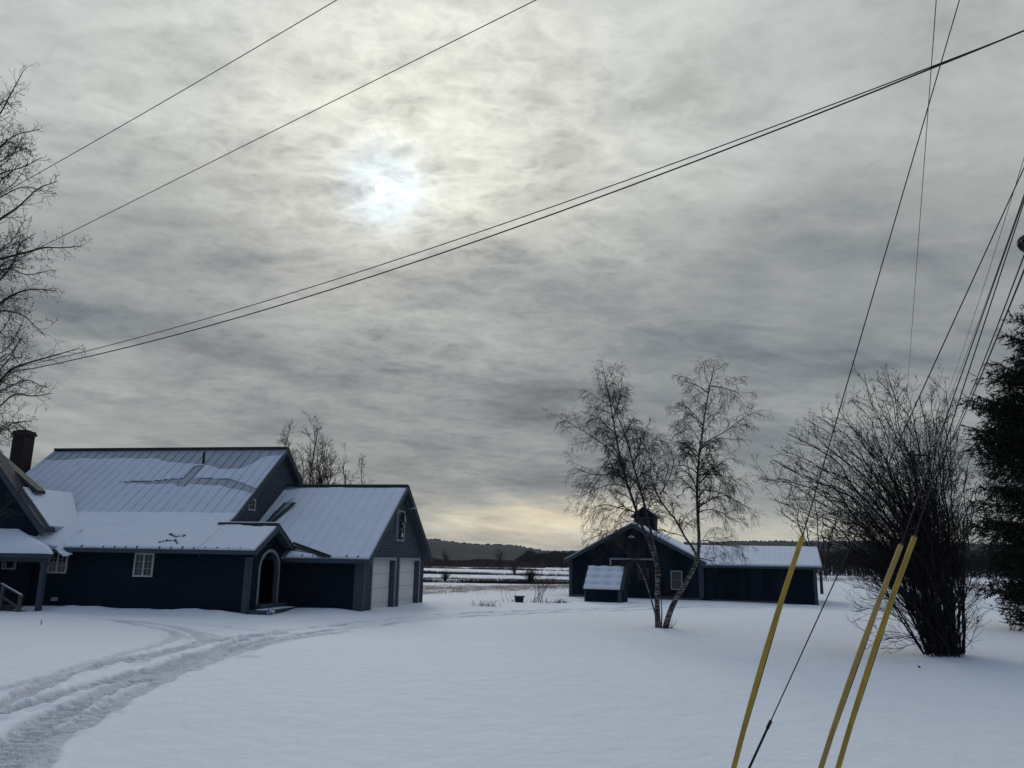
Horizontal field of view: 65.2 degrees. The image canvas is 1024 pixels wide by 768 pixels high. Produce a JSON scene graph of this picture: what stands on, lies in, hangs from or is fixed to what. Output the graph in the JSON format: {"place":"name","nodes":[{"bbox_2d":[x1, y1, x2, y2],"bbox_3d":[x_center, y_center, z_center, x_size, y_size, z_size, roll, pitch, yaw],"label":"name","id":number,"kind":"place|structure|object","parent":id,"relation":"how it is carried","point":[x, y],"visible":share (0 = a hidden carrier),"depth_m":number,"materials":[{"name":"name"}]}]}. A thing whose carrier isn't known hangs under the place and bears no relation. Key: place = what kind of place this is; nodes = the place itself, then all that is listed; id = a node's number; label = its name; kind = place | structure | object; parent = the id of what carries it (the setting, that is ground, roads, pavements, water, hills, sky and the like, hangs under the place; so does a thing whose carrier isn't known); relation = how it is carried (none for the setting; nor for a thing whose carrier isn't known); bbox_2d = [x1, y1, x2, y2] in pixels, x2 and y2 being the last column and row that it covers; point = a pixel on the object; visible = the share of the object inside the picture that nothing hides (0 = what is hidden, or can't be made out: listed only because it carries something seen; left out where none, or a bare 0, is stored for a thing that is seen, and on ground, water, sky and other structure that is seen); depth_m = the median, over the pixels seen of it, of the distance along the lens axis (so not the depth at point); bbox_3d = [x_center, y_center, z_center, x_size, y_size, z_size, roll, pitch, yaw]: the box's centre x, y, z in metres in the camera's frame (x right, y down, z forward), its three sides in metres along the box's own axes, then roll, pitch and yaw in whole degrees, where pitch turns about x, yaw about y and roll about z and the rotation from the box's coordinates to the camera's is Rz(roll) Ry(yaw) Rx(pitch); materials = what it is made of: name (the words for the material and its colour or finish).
{"place":"outdoors","nodes":[
{"label":"outdoors","id":0,"kind":"place"},
{"bbox_2d":[0,604,1003,767],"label":"driveway","id":1,"kind":"structure","parent":0,"point":[60,716],"depth_m":13.92,"materials":[{"name":"white snow"}]},
{"bbox_2d":[0,566,1023,767],"bbox_3d":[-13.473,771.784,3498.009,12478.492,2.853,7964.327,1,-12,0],"label":"ground","id":2,"kind":"structure","parent":0,"point":[636,689],"depth_m":13.49,"materials":[{"name":"white snow"}]},
{"bbox_2d":[0,63,91,520],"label":"locust tree","id":3,"kind":"object","parent":2,"relation":"on","point":[4,272],"visible":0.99,"depth_m":22.24,"materials":[{"name":"plant"}]},
{"bbox_2d":[0,429,432,614],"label":"farmhouse","id":4,"kind":"object","parent":2,"relation":"on","point":[254,530],"visible":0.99,"depth_m":31.73,"materials":[{"name":"wood"}]},
{"bbox_2d":[1,561,16,569],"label":"window","id":5,"kind":"structure","parent":4,"relation":"in","point":[5,564],"depth_m":30.50,"materials":[{"name":"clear glass"}]},
{"bbox_2d":[47,551,68,573],"bbox_3d":[-17.290,6.780,30.458,0.820,0.830,0.050,-1,-13,10],"label":"window","id":6,"kind":"structure","parent":4,"relation":"in","point":[58,564],"depth_m":30.45,"materials":[{"name":"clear glass"}]},
{"bbox_2d":[132,553,154,576],"bbox_3d":[-13.735,6.746,29.836,0.800,0.870,0.050,-1,-13,10],"label":"window","id":7,"kind":"structure","parent":4,"relation":"in","point":[143,566],"depth_m":29.84,"materials":[{"name":"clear glass"}]},
{"bbox_2d":[248,499,255,510],"bbox_3d":[-10.930,5.073,33.622,0.050,0.500,0.570,-1,-13,10],"label":"window","id":8,"kind":"structure","parent":4,"relation":"in","point":[252,505],"depth_m":33.68,"materials":[{"name":"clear glass"}]},
{"bbox_2d":[370,557,396,609],"bbox_3d":[-5.515,8.634,33.436,0.335,2.710,3.070,-1,-13,10],"label":"garage door","id":9,"kind":"structure","parent":4,"relation":"in","point":[383,577],"depth_m":34.06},
{"bbox_2d":[395,510,405,541],"bbox_3d":[-4.932,6.344,35.809,0.168,1.360,1.130,-1,-13,10],"label":"loft window","id":10,"kind":"structure","parent":4,"relation":"in","point":[401,518],"depth_m":35.71,"materials":[{"name":"clear glass"}]},
{"bbox_2d":[397,558,420,606],"bbox_3d":[-4.896,9.412,36.927,0.335,2.710,3.270,-1,-13,10],"label":"garage door","id":11,"kind":"structure","parent":4,"relation":"in","point":[409,568],"depth_m":37.61,"materials":[{"name":"white metal"}]},
{"bbox_2d":[267,608,274,614],"bbox_3d":[-8.662,8.181,28.715,0.280,0.280,0.280,1,-12,0],"label":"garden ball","id":12,"kind":"object","parent":2,"relation":"on","point":[270,611],"visible":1,"depth_m":28.62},
{"bbox_2d":[275,412,353,483],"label":"bare tree","id":13,"kind":"object","parent":2,"relation":"on","point":[312,478],"visible":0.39,"depth_m":49.82,"materials":[{"name":"brown plant"}]},
{"bbox_2d":[308,441,366,483],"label":"bare tree","id":14,"kind":"object","parent":2,"relation":"on","point":[361,458],"visible":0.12,"depth_m":53.04,"materials":[{"name":"brown plant"}]},
{"bbox_2d":[439,569,450,581],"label":"field shrub","id":15,"kind":"object","parent":2,"relation":"on","point":[445,576],"visible":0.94,"depth_m":142.65,"materials":[{"name":"brown plant"}]},
{"bbox_2d":[442,551,449,568],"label":"tree","id":16,"kind":"object","parent":2,"relation":"on","point":[446,558],"visible":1,"depth_m":336.81,"materials":[{"name":"black plant"}]},
{"bbox_2d":[423,558,547,567],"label":"hedgerow","id":17,"kind":"object","parent":2,"relation":"on","point":[477,563],"visible":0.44,"depth_m":432.24,"materials":[{"name":"brown plant"}]},
{"bbox_2d":[471,600,502,606],"bbox_3d":[-1.203,10.142,37.016,1.548,0.325,0.192,1,-12,0],"label":"dry grass tuft","id":18,"kind":"object","parent":2,"relation":"on","point":[486,603],"visible":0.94,"depth_m":37.01,"materials":[{"name":"brown plant"}]},
{"bbox_2d":[423,578,568,583],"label":"hedgerow","id":19,"kind":"object","parent":2,"relation":"on","point":[505,581],"visible":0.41,"depth_m":140.80,"materials":[{"name":"brown plant"}]},
{"bbox_2d":[423,583,568,594],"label":"dry grass","id":20,"kind":"structure","parent":2,"relation":"on","point":[525,586],"depth_m":60.86,"materials":[{"name":"beige plant"}]},
{"bbox_2d":[424,577,567,580],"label":"hedgerow","id":21,"kind":"object","parent":2,"relation":"on","point":[493,579],"visible":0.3,"depth_m":166.76,"materials":[{"name":"brown plant"}]},
{"bbox_2d":[424,570,568,575],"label":"hedgerow","id":22,"kind":"object","parent":2,"relation":"on","point":[468,573],"visible":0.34,"depth_m":218.85,"materials":[{"name":"brown plant"}]},
{"bbox_2d":[424,566,568,570],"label":"hedgerow","id":23,"kind":"object","parent":2,"relation":"on","point":[493,568],"visible":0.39,"depth_m":337.80,"materials":[{"name":"brown plant"}]},
{"bbox_2d":[494,550,504,569],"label":"tree","id":24,"kind":"object","parent":2,"relation":"on","point":[499,557],"visible":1,"depth_m":327.30,"materials":[{"name":"black plant"}]},
{"bbox_2d":[508,559,521,572],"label":"field shrub","id":25,"kind":"object","parent":2,"relation":"on","point":[513,568],"visible":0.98,"depth_m":221.91,"materials":[{"name":"black plant"}]},
{"bbox_2d":[514,596,524,601],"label":"plant pot","id":26,"kind":"object","parent":2,"relation":"on","point":[519,598],"visible":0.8,"depth_m":40.27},
{"bbox_2d":[522,567,540,582],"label":"field shrub","id":27,"kind":"object","parent":2,"relation":"on","point":[529,573],"visible":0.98,"depth_m":140.72,"materials":[{"name":"brown plant"}]},
{"bbox_2d":[496,569,567,602],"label":"dry canes","id":28,"kind":"object","parent":2,"relation":"on","point":[538,597],"visible":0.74,"depth_m":40.61,"materials":[{"name":"brown plant"}]},
{"bbox_2d":[530,554,539,570],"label":"tree","id":29,"kind":"object","parent":2,"relation":"on","point":[535,558],"visible":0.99,"depth_m":326.62,"materials":[{"name":"black plant"}]},
{"bbox_2d":[515,549,577,567],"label":"woods","id":30,"kind":"object","parent":2,"relation":"on","point":[550,558],"visible":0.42,"depth_m":487.72,"materials":[{"name":"black plant"}]},
{"bbox_2d":[545,598,570,602],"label":"dry grass tuft","id":31,"kind":"object","parent":2,"relation":"on","point":[556,601],"visible":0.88,"depth_m":40.20,"materials":[{"name":"brown plant"}]},
{"bbox_2d":[556,556,563,570],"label":"tree","id":32,"kind":"object","parent":2,"relation":"on","point":[560,560],"visible":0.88,"depth_m":326.70,"materials":[{"name":"black plant"}]},
{"bbox_2d":[582,565,630,602],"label":"garden shed","id":33,"kind":"structure","parent":2,"relation":"on","point":[605,583],"depth_m":41.89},
{"bbox_2d":[545,354,772,628],"bbox_3d":[5.140,3.520,27.775,7.984,9.568,5.217,6,-13,-23],"label":"birch tree","id":34,"kind":"object","parent":2,"relation":"on","point":[622,463],"visible":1,"depth_m":27.16,"materials":[{"name":"brown plant"}]},
{"bbox_2d":[563,506,822,604],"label":"barn","id":35,"kind":"structure","parent":2,"relation":"on","point":[760,577],"depth_m":45.94,"materials":[{"name":"wood"}]},
{"bbox_2d":[610,558,655,597],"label":"barn door","id":36,"kind":"structure","parent":35,"relation":"in","point":[640,590],"depth_m":46.56,"materials":[{"name":"blue wood"}]},
{"bbox_2d":[670,570,682,589],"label":"window","id":37,"kind":"structure","parent":35,"relation":"in","point":[676,576],"depth_m":45.97,"materials":[{"name":"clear glass"}]},
{"bbox_2d":[783,477,840,593],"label":"bare tree","id":38,"kind":"object","parent":2,"relation":"on","point":[820,572],"visible":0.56,"depth_m":58.96,"materials":[{"name":"brown plant"}]},
{"bbox_2d":[817,536,828,577],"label":"utility pole","id":39,"kind":"object","parent":2,"relation":"on","point":[824,556],"visible":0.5,"depth_m":93.95,"materials":[{"name":"brown wood"}]},
{"bbox_2d":[817,576,876,583],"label":"dry grass","id":40,"kind":"structure","parent":2,"relation":"on","point":[842,578],"depth_m":83.73,"materials":[{"name":"beige plant"}]},
{"bbox_2d":[749,361,1006,657],"bbox_3d":[9.361,2.790,19.676,7.220,7.664,5.833,1,-12,0],"label":"bare bush","id":41,"kind":"object","parent":2,"relation":"on","point":[934,575],"visible":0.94,"depth_m":19.82,"materials":[{"name":"brown plant"}]},
{"bbox_2d":[817,548,1008,578],"bbox_3d":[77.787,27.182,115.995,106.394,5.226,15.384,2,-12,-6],"label":"woods","id":42,"kind":"object","parent":2,"relation":"on","point":[834,571],"visible":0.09,"depth_m":109.09,"materials":[{"name":"brown plant"}]},
{"bbox_2d":[958,304,1023,630],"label":"spruce tree","id":43,"kind":"object","parent":2,"relation":"on","point":[1006,420],"visible":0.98,"depth_m":28.58,"materials":[{"name":"green plant"}]},
{"bbox_2d":[975,479,1023,573],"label":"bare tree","id":44,"kind":"object","parent":2,"relation":"on","point":[994,517],"visible":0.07,"depth_m":62.13,"materials":[{"name":"brown plant"}]},
{"bbox_2d":[1016,235,1023,251],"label":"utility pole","id":45,"kind":"object","parent":2,"relation":"on","point":[1020,243],"visible":1,"depth_m":7.45,"materials":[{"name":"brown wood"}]},
{"bbox_2d":[0,0,535,267],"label":"power line","id":46,"kind":"object","parent":45,"relation":"attached to","point":[268,133],"visible":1,"depth_m":14.23,"materials":[{"name":"metal"}]},
{"bbox_2d":[0,30,1023,374],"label":"power line","id":47,"kind":"object","parent":45,"relation":"attached to","point":[572,206],"visible":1,"depth_m":10.50,"materials":[{"name":"metal"}]},
{"bbox_2d":[1,31,1023,370],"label":"power line","id":48,"kind":"object","parent":45,"relation":"attached to","point":[545,209],"visible":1,"depth_m":10.73,"materials":[{"name":"metal"}]},
{"bbox_2d":[731,0,959,767],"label":"guy wire","id":49,"kind":"object","parent":45,"relation":"attached to","point":[763,661],"visible":1,"depth_m":7.49,"materials":[{"name":"metal"}]},
{"bbox_2d":[748,168,1023,767],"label":"guy wire","id":50,"kind":"object","parent":45,"relation":"attached to","point":[761,741],"visible":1,"depth_m":7.53,"materials":[{"name":"metal"}]},
{"bbox_2d":[818,198,1023,767],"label":"guy wire","id":51,"kind":"object","parent":45,"relation":"attached to","point":[855,665],"visible":1,"depth_m":7.44,"materials":[{"name":"metal"}]},
{"bbox_2d":[835,202,1023,767],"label":"guy wire","id":52,"kind":"object","parent":45,"relation":"attached to","point":[871,660],"visible":1,"depth_m":7.46,"materials":[{"name":"metal"}]},
{"bbox_2d":[922,159,1023,448],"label":"power line","id":53,"kind":"object","parent":45,"relation":"attached to","point":[987,274],"visible":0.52,"depth_m":16.02,"materials":[{"name":"metal"}]},
{"bbox_2d":[928,269,1023,484],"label":"power line","id":54,"kind":"object","parent":45,"relation":"attached to","point":[993,344],"visible":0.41,"depth_m":16.00,"materials":[{"name":"metal"}]},
{"bbox_2d":[947,255,1023,447],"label":"power line","id":55,"kind":"object","parent":45,"relation":"attached to","point":[993,335],"visible":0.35,"depth_m":15.94,"materials":[{"name":"metal"}]},
{"bbox_3d":[-29.043,2.544,27.380,0.332,11.000,2.400,-6,-14,29],"label":"utility pole","id":56,"kind":"object","parent":2,"relation":"on","visible":0},
{"bbox_2d":[0,0,336,194],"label":"power line","id":57,"kind":"object","parent":56,"relation":"attached to","point":[178,92],"visible":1,"depth_m":14.46,"materials":[{"name":"metal"}]},
{"bbox_3d":[-10.541,-8.045,-23.875,2.400,9.500,0.332,1,-12,0],"label":"utility pole","id":58,"kind":"object","parent":2,"relation":"on","visible":0},
{"bbox_2d":[904,0,936,425],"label":"power line","id":59,"kind":"object","parent":58,"relation":"attached to","point":[923,167],"visible":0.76,"depth_m":14.51,"materials":[{"name":"metal"}]},
{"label":"utility pole","id":60,"kind":"object","parent":2,"relation":"on","visible":0},
{"bbox_2d":[921,195,1023,451],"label":"power line","id":61,"kind":"object","parent":60,"relation":"attached to","point":[989,292],"visible":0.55,"depth_m":16.83,"materials":[{"name":"metal"}]},
{"bbox_2d":[0,0,1023,550],"label":"sky","id":62,"kind":"structure","parent":0,"point":[764,255],"materials":[{"name":"grey"}]},
{"bbox_2d":[427,538,1003,564],"bbox_3d":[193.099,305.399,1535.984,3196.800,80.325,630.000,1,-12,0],"label":"hills","id":63,"kind":"structure","parent":0,"point":[457,551],"depth_m":1396.59,"materials":[{"name":"plant"}]}
]}

